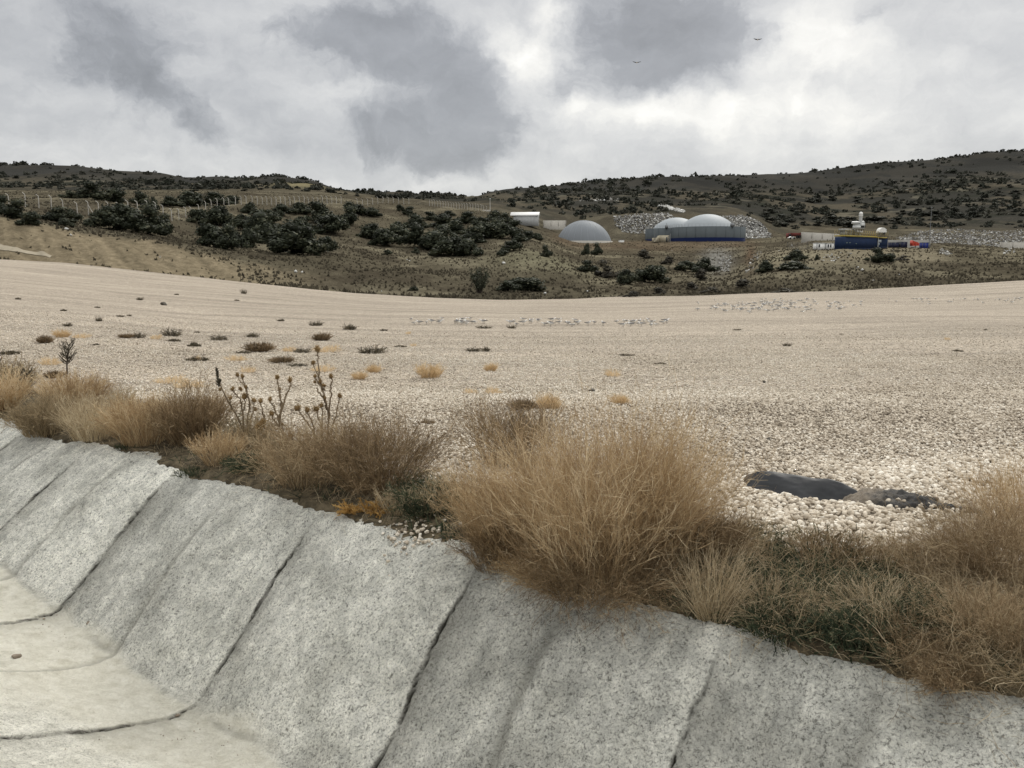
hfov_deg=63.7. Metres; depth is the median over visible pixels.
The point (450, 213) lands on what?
shrub
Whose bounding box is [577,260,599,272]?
shrub
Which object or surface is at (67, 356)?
dead sapling
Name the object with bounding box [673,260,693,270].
shrub
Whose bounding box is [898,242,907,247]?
equipment box
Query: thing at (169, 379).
wispy tuft
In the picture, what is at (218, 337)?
dark shrublet
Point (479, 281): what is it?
tree
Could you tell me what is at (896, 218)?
shrub
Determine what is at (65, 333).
grass tuft
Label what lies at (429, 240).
shrub
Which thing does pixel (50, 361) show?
wispy tuft
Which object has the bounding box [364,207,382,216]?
shrub
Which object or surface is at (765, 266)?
shrub
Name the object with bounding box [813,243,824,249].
site cabin
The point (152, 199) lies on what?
shrub
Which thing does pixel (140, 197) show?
shrub
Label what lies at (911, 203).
shrub
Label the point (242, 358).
wispy tuft
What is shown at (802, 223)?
shrub
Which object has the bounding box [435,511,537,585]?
dry bush
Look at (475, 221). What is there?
shrub
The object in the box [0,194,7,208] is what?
shrub
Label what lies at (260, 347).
brown shrublet
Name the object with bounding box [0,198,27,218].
shrub
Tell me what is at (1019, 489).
dry bush
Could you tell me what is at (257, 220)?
shrub
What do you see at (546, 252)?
shrub
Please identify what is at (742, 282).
shrub
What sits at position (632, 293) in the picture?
shrub
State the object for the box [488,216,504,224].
shrub
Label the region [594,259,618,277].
shrub
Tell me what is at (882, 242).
shipping container
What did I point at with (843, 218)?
shrub
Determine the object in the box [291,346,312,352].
dark shrublet
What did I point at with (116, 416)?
dry bush
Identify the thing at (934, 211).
shrub
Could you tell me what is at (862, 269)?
stray litter
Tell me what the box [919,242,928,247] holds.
equipment box
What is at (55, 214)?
shrub
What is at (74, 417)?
dry bush
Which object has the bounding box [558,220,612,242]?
gas dome
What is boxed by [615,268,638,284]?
shrub
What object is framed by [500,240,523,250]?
shrub
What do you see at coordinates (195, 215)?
shrub
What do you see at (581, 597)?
dry bush
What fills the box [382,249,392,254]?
shrub
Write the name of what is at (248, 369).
wispy tuft
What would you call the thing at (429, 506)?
dry bush
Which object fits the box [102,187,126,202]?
shrub
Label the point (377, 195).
shrub
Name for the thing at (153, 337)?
wispy tuft
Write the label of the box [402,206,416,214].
shrub
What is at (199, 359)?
flat weed
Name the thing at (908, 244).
concrete wall
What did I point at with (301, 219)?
shrub
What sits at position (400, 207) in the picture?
shrub
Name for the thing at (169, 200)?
shrub
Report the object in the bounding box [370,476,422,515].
dry bush
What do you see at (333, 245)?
shrub
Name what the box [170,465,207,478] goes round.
green weed
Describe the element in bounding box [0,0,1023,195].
sky
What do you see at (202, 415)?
dry bush
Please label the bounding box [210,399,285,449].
dry bush
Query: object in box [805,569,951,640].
dry bush
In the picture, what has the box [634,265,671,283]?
shrub
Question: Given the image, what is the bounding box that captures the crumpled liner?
[842,487,982,513]
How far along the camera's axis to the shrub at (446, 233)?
206.66 m
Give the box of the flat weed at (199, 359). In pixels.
[184,356,209,360]
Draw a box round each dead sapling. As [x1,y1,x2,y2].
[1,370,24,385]
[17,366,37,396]
[58,336,79,373]
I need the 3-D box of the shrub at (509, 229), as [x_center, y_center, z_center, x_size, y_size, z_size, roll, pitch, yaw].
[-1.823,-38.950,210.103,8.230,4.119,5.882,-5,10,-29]
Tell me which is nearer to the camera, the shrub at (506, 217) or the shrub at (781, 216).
the shrub at (506, 217)
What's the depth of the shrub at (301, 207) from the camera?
219.45 m
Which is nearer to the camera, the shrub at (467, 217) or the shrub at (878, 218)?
the shrub at (467, 217)
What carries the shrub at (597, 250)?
on the hillside
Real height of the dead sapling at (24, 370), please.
0.356 m
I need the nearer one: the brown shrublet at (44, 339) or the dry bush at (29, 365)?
the dry bush at (29, 365)
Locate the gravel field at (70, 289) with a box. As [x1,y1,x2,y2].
[0,259,1023,697]
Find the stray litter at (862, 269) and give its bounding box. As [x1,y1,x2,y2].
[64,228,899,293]
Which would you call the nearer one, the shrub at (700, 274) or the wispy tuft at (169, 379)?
the wispy tuft at (169, 379)
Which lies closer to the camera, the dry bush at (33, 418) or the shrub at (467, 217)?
the dry bush at (33, 418)
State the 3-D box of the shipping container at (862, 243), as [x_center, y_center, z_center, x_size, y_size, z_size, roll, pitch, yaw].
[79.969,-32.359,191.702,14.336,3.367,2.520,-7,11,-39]
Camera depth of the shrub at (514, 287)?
107.87 m
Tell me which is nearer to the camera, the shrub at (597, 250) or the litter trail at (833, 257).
the litter trail at (833, 257)
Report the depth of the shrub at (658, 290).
103.51 m
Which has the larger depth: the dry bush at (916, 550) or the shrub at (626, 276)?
the shrub at (626, 276)
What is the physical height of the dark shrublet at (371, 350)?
0.261 m
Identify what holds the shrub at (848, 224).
on the hillside
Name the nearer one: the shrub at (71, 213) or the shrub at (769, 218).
the shrub at (71, 213)
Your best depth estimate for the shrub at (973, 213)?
503.75 m
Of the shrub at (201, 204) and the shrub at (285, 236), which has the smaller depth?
the shrub at (285, 236)
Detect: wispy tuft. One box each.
[35,355,61,364]
[73,332,91,337]
[150,333,163,338]
[153,373,183,383]
[172,377,208,388]
[225,354,246,360]
[237,364,255,372]
[281,346,297,351]
[310,343,340,351]
[310,364,334,371]
[483,385,502,393]
[604,369,620,376]
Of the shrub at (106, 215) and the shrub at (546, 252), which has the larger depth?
the shrub at (546, 252)
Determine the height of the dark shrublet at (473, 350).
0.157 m
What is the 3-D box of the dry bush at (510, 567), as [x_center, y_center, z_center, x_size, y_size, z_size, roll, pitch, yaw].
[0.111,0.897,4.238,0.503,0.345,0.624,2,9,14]
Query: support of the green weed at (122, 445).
on the gravel field at (70, 289)
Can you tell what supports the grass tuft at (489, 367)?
on the gravel field at (70, 289)
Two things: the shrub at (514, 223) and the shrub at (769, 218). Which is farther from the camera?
the shrub at (769, 218)
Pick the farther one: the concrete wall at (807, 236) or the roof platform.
the concrete wall at (807, 236)
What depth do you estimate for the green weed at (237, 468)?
6.19 m
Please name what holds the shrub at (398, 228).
on the hillside
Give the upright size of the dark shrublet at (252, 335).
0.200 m
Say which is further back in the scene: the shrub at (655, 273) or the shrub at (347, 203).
the shrub at (347, 203)
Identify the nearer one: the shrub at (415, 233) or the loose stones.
the loose stones
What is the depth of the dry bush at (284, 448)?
5.75 m
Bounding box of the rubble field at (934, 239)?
[896,229,1023,246]
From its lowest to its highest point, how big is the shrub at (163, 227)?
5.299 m
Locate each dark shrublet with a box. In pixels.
[62,323,72,326]
[131,332,147,337]
[159,327,182,335]
[206,334,228,339]
[234,350,252,353]
[242,332,259,336]
[286,363,306,366]
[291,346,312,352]
[309,320,323,325]
[339,322,358,329]
[355,344,387,353]
[463,346,481,351]
[617,353,634,355]
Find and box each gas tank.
[645,218,687,240]
[671,214,745,241]
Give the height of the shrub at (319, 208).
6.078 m
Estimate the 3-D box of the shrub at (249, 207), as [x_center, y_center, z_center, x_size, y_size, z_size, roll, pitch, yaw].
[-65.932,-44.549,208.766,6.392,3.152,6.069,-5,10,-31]
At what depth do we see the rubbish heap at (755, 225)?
371.54 m
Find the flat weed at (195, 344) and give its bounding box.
[187,343,201,346]
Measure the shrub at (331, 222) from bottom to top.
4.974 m
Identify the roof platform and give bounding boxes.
[834,228,887,237]
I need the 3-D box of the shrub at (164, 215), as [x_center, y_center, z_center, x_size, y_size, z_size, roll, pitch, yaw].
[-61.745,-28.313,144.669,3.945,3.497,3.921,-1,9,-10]
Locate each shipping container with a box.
[834,237,876,249]
[876,238,887,248]
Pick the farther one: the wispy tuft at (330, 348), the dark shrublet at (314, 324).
the dark shrublet at (314, 324)
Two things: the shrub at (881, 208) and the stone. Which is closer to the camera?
the stone
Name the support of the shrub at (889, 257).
on the hillside
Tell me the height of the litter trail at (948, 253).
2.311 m
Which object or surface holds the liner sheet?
on the gravel field at (70, 289)
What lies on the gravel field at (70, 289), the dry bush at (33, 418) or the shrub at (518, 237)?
the dry bush at (33, 418)
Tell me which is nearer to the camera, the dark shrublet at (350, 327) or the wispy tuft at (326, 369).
the wispy tuft at (326, 369)
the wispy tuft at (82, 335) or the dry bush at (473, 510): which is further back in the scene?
the wispy tuft at (82, 335)
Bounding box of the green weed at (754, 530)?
[735,521,767,537]
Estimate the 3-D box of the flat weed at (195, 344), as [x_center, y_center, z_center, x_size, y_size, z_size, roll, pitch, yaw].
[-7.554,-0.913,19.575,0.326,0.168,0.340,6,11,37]
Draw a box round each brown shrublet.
[34,334,54,342]
[44,370,66,377]
[118,333,133,337]
[240,340,279,351]
[265,356,294,362]
[311,331,332,340]
[418,418,434,425]
[507,397,537,409]
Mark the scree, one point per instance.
(726, 267)
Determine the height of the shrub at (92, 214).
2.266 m
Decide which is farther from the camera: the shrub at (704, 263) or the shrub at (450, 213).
the shrub at (450, 213)
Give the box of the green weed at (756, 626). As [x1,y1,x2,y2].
[724,593,819,656]
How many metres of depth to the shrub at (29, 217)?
102.87 m
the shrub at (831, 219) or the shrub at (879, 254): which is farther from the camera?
the shrub at (831, 219)
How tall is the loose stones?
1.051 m
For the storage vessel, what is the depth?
195.20 m
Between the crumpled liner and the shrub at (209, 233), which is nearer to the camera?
the crumpled liner
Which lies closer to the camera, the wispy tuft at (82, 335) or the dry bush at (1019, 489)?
the dry bush at (1019, 489)
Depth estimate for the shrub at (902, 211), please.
579.14 m
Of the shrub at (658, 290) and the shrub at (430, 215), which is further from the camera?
the shrub at (430, 215)
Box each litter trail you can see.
[820,252,851,260]
[939,248,951,254]
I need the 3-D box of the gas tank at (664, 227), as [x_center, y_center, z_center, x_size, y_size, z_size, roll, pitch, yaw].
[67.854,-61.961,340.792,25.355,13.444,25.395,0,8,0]
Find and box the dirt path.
[0,244,51,257]
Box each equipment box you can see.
[888,242,898,247]
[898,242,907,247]
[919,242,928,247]
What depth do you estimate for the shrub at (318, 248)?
130.44 m
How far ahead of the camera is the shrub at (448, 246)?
166.21 m
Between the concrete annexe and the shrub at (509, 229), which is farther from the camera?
the concrete annexe
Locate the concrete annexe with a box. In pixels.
[652,234,670,242]
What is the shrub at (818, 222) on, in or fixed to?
on the hillside
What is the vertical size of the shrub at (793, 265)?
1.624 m
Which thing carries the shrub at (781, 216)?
on the hillside
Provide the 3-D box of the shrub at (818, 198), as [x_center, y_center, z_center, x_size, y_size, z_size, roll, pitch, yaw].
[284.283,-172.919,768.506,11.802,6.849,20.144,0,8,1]
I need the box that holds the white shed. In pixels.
[510,212,539,225]
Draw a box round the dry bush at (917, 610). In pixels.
[880,582,990,644]
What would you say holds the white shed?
on the hillside
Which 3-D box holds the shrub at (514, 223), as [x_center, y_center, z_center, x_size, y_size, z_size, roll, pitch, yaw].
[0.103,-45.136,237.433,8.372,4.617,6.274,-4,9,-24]
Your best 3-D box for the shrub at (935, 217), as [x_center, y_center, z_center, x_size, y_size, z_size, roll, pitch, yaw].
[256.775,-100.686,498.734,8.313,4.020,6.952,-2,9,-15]
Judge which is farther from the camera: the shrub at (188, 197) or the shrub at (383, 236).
the shrub at (188, 197)
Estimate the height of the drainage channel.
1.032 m
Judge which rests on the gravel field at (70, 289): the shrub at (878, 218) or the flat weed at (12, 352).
the flat weed at (12, 352)
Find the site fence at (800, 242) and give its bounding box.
[787,242,816,245]
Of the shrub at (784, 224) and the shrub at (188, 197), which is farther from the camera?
the shrub at (784, 224)
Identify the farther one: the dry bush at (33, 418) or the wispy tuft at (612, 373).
the wispy tuft at (612, 373)
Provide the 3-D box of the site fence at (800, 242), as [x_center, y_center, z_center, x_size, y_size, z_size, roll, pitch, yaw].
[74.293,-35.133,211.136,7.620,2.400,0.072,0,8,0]
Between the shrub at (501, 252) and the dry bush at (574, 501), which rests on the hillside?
the shrub at (501, 252)
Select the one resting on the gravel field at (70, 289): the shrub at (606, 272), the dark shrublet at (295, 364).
the dark shrublet at (295, 364)
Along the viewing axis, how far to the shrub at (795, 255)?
143.36 m
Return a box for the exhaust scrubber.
[851,212,864,230]
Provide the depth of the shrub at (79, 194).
193.62 m
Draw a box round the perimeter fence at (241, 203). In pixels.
[5,192,486,220]
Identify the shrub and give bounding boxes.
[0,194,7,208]
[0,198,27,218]
[14,211,41,225]
[38,206,76,222]
[53,217,75,226]
[58,190,78,197]
[61,208,83,220]
[74,181,112,199]
[75,192,84,197]
[82,203,123,226]
[83,211,96,222]
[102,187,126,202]
[112,204,156,232]
[114,202,126,209]
[127,190,149,204]
[138,203,173,235]
[149,196,159,209]
[157,213,173,229]
[160,195,185,207]
[177,189,203,205]
[185,209,207,222]
[193,192,208,205]
[194,222,222,245]
[196,204,234,224]
[202,190,236,204]
[213,223,243,249]
[224,195,241,202]
[229,214,251,228]
[239,202,263,212]
[239,228,259,248]
[241,208,275,230]
[254,223,281,243]
[258,209,282,222]
[266,219,316,252]
[270,203,289,215]
[286,202,314,213]
[288,223,329,255]
[292,216,312,227]
[303,200,333,222]
[311,214,350,233]
[319,236,338,252]
[337,205,358,224]
[342,201,355,207]
[345,204,368,213]
[356,222,382,238]
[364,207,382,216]
[368,228,399,245]
[371,193,382,197]
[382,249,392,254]
[386,221,406,236]
[395,222,426,245]
[396,204,405,210]
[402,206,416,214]
[402,213,428,227]
[409,286,418,290]
[411,247,419,253]
[418,228,445,249]
[421,211,436,219]
[424,223,458,237]
[427,235,463,256]
[429,213,451,226]
[438,210,456,215]
[445,219,466,234]
[452,236,483,255]
[455,210,476,223]
[457,224,486,242]
[467,222,502,238]
[470,217,490,224]
[485,209,506,220]
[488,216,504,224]
[494,223,518,238]
[496,249,508,255]
[496,277,546,290]
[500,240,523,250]
[501,212,513,223]
[509,220,527,233]
[509,278,530,291]
[511,233,528,241]
[523,230,538,238]
[535,233,542,239]
[540,244,552,256]
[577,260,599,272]
[581,243,589,254]
[590,242,602,254]
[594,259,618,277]
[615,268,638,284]
[622,291,639,296]
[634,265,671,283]
[637,248,653,257]
[652,286,665,294]
[659,256,673,263]
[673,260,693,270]
[686,282,697,289]
[690,257,720,272]
[694,268,707,279]
[698,287,720,292]
[735,278,749,286]
[754,259,774,272]
[760,211,774,217]
[764,217,774,220]
[766,207,778,213]
[770,288,796,292]
[775,214,789,218]
[775,260,812,269]
[778,222,793,226]
[783,249,807,260]
[785,218,796,221]
[791,210,801,215]
[799,221,809,225]
[805,198,816,202]
[808,219,830,225]
[812,195,823,201]
[824,195,834,200]
[825,215,842,222]
[828,216,857,220]
[832,220,843,225]
[841,220,856,227]
[862,216,887,220]
[864,247,884,261]
[871,206,889,212]
[878,253,895,262]
[888,216,907,223]
[895,255,908,259]
[896,209,907,213]
[905,201,918,204]
[914,208,923,212]
[923,209,938,215]
[927,215,942,220]
[945,207,959,212]
[953,213,964,218]
[963,211,982,217]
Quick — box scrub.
[0,149,1023,228]
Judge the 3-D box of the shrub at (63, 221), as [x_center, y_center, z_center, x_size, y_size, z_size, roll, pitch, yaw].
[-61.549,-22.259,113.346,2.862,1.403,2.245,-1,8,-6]
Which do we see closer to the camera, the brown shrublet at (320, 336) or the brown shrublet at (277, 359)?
the brown shrublet at (277, 359)
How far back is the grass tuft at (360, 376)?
13.27 m
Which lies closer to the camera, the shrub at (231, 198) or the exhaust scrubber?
the exhaust scrubber
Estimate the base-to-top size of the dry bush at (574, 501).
1.156 m
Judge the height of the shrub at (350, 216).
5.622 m
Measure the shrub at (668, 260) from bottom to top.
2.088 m
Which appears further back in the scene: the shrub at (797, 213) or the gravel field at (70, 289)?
the shrub at (797, 213)
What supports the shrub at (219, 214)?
on the hillside
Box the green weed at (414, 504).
[377,466,474,523]
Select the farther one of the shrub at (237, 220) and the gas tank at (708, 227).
the gas tank at (708, 227)
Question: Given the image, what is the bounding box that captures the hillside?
[0,151,1023,299]
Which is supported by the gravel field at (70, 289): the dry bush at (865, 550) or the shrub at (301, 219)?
the dry bush at (865, 550)
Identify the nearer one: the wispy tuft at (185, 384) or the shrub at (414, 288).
the wispy tuft at (185, 384)
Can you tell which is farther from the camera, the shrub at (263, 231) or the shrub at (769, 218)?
the shrub at (769, 218)
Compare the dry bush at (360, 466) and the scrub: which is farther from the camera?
the scrub
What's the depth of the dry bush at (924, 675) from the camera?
3.12 m
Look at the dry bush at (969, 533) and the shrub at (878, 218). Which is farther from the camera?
the shrub at (878, 218)
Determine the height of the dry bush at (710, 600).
0.474 m
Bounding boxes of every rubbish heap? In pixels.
[613,212,675,233]
[722,214,771,238]
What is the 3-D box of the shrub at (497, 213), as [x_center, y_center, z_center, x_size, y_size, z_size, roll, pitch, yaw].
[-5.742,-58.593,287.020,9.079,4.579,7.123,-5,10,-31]
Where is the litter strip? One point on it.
(676, 209)
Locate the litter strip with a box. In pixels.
[657,205,684,211]
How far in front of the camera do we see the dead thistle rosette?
5.26 m
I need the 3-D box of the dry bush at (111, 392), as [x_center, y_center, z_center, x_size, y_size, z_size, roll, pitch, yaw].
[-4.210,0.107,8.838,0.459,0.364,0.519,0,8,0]
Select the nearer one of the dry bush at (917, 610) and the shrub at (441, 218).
the dry bush at (917, 610)
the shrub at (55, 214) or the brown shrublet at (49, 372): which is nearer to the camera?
the brown shrublet at (49, 372)
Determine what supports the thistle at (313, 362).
on the gravel field at (70, 289)
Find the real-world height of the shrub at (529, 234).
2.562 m
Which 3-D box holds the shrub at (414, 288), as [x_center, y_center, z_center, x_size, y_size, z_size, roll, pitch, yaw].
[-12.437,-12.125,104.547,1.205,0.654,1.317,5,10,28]
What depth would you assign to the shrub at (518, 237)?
194.29 m
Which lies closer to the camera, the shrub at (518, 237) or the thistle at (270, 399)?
the thistle at (270, 399)
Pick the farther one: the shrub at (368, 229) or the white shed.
the white shed
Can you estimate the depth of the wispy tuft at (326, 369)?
14.77 m
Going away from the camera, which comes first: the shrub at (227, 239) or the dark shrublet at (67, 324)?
the dark shrublet at (67, 324)
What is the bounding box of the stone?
[11,654,21,658]
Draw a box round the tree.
[469,267,489,292]
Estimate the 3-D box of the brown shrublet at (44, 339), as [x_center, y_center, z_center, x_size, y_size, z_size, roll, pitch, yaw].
[-10.423,-1.002,18.370,0.429,0.232,0.440,-4,9,-26]
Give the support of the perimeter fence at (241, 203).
on the hillside
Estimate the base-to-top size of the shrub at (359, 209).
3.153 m
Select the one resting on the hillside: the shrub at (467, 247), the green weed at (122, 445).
the shrub at (467, 247)
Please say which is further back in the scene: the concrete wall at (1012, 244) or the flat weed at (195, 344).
the concrete wall at (1012, 244)
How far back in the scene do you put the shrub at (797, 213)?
531.12 m
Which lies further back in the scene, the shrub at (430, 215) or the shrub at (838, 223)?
the shrub at (838, 223)
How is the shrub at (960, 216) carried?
on the hillside
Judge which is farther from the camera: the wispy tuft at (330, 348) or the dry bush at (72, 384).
the wispy tuft at (330, 348)
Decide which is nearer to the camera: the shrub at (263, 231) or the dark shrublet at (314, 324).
the dark shrublet at (314, 324)
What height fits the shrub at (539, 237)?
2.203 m
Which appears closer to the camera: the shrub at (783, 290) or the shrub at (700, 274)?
the shrub at (783, 290)
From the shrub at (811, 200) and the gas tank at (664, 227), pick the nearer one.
the gas tank at (664, 227)
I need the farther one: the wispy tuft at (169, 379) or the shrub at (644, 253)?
the shrub at (644, 253)
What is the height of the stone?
0.044 m
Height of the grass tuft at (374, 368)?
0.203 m
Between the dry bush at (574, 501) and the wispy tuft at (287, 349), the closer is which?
the dry bush at (574, 501)
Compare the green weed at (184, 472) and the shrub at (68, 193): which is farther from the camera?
the shrub at (68, 193)
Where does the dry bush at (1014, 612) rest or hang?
on the gravel field at (70, 289)
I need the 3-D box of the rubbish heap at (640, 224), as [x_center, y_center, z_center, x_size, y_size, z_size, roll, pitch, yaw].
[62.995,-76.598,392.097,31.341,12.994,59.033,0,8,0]
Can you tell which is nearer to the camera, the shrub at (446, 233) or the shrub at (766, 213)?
the shrub at (446, 233)
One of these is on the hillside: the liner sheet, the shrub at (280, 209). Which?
the shrub at (280, 209)
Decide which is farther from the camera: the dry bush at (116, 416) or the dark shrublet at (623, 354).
the dark shrublet at (623, 354)
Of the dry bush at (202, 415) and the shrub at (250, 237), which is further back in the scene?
the shrub at (250, 237)
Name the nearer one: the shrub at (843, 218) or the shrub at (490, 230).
the shrub at (490, 230)
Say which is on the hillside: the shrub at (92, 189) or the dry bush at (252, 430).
the shrub at (92, 189)
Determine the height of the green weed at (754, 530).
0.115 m
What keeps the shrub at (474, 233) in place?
on the hillside
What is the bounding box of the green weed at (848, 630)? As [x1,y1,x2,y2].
[798,597,900,664]
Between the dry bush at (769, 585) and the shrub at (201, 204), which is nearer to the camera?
the dry bush at (769, 585)
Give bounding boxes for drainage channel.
[0,418,1023,767]
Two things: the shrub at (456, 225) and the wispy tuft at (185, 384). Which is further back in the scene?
the shrub at (456, 225)
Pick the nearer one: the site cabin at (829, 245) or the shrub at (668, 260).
the shrub at (668, 260)
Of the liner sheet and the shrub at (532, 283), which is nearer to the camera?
the liner sheet
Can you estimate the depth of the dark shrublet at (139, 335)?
20.72 m
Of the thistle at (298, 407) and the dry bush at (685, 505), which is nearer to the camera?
the dry bush at (685, 505)
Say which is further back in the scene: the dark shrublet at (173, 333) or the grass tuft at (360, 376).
the dark shrublet at (173, 333)
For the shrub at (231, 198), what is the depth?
258.33 m
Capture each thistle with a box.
[215,367,265,447]
[254,375,294,450]
[293,402,323,435]
[310,345,341,429]
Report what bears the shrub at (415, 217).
on the hillside
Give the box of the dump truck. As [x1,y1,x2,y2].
[786,233,800,237]
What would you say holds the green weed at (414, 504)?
on the gravel field at (70, 289)
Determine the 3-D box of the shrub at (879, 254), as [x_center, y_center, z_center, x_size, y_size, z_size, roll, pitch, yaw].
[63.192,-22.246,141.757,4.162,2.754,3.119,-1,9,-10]
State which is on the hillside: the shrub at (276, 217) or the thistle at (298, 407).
the shrub at (276, 217)
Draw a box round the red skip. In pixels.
[910,240,918,245]
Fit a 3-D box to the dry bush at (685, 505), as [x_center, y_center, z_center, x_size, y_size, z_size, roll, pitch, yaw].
[0.758,0.415,4.255,1.328,1.056,1.189,5,10,30]
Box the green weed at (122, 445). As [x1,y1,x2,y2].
[114,443,139,450]
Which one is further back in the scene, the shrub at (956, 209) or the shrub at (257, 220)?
the shrub at (956, 209)
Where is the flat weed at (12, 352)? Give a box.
[1,350,19,354]
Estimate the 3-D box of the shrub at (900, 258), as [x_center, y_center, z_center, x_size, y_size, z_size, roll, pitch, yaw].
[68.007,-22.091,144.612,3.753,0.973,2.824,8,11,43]
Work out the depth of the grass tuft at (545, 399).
9.16 m
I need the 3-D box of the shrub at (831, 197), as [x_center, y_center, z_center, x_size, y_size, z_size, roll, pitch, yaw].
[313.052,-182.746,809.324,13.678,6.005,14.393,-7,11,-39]
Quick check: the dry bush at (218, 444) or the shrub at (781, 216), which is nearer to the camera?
the dry bush at (218, 444)
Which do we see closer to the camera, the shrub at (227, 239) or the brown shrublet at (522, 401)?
the brown shrublet at (522, 401)
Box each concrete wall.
[543,220,565,229]
[801,232,839,241]
[887,240,930,247]
[1000,242,1023,247]
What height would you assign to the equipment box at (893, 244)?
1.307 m
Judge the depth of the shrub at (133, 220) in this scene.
126.16 m
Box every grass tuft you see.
[52,327,71,337]
[348,369,368,379]
[363,363,384,372]
[412,361,445,377]
[483,362,499,370]
[533,388,562,409]
[608,394,634,403]
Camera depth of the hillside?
230.21 m
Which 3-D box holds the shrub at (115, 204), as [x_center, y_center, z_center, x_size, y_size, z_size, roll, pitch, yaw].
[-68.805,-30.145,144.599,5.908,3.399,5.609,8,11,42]
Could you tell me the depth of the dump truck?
257.96 m
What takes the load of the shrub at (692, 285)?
on the hillside
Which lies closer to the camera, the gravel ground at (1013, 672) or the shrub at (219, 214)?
the gravel ground at (1013, 672)
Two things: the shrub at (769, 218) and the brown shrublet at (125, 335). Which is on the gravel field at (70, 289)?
the brown shrublet at (125, 335)
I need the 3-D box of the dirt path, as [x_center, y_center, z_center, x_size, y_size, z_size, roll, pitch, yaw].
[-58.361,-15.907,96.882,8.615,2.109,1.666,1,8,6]
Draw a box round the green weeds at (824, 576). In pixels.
[12,392,1023,704]
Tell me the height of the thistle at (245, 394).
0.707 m
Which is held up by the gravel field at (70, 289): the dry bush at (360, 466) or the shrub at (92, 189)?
the dry bush at (360, 466)
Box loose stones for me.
[0,307,1023,757]
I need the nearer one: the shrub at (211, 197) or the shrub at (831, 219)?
the shrub at (211, 197)
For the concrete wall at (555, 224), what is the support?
on the hillside
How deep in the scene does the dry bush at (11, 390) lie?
8.79 m
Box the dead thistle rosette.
[332,498,392,519]
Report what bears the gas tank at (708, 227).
on the hillside
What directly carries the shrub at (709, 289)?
on the hillside
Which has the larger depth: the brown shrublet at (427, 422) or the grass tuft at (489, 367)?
the grass tuft at (489, 367)
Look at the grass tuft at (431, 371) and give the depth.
13.79 m
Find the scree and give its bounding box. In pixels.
[717,255,732,271]
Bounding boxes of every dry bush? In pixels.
[0,351,44,390]
[0,357,38,411]
[0,384,91,437]
[19,366,116,410]
[44,383,145,441]
[81,385,187,446]
[96,379,138,405]
[131,362,244,446]
[181,424,252,466]
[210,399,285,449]
[226,411,390,490]
[278,390,471,498]
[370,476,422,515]
[400,464,467,516]
[415,422,571,559]
[424,353,771,599]
[427,385,581,468]
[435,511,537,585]
[484,527,573,595]
[492,489,722,650]
[519,370,797,570]
[647,495,781,575]
[650,512,795,623]
[707,558,828,635]
[778,523,892,569]
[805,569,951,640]
[854,523,989,583]
[856,590,970,662]
[880,480,1023,597]
[880,582,990,644]
[885,631,1008,711]
[905,571,1023,677]
[930,442,1023,546]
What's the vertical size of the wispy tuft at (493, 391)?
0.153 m
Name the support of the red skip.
on the hillside
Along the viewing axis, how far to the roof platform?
188.86 m
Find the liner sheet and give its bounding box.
[744,471,857,500]
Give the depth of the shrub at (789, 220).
475.07 m
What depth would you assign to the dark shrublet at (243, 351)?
18.10 m
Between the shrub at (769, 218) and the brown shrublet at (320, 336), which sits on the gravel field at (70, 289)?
the brown shrublet at (320, 336)
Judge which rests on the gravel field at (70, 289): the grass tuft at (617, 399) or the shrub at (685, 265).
the grass tuft at (617, 399)
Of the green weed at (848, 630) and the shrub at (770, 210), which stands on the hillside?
the shrub at (770, 210)
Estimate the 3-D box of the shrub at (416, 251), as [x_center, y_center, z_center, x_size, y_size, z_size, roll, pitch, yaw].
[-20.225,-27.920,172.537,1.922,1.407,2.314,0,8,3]
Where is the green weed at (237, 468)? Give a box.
[214,446,273,478]
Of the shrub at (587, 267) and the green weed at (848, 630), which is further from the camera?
the shrub at (587, 267)
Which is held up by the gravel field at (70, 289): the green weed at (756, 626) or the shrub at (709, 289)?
the green weed at (756, 626)
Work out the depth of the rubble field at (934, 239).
324.54 m
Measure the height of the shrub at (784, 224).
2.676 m
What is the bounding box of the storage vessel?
[876,228,886,234]
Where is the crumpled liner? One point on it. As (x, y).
(877, 496)
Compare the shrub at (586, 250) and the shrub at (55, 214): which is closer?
the shrub at (55, 214)
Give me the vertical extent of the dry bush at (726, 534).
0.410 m
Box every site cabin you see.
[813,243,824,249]
[825,243,834,249]
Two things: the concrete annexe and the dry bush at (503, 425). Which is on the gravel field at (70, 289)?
the dry bush at (503, 425)
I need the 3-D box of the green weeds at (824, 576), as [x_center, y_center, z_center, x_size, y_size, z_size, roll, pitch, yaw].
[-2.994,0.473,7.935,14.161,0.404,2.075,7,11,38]
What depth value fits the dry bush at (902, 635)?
3.36 m
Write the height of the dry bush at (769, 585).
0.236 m
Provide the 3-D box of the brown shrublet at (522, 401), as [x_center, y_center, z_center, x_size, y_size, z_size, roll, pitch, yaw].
[0.107,0.233,9.188,0.362,0.197,0.328,-3,9,-17]
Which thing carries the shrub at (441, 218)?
on the hillside
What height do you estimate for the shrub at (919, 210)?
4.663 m

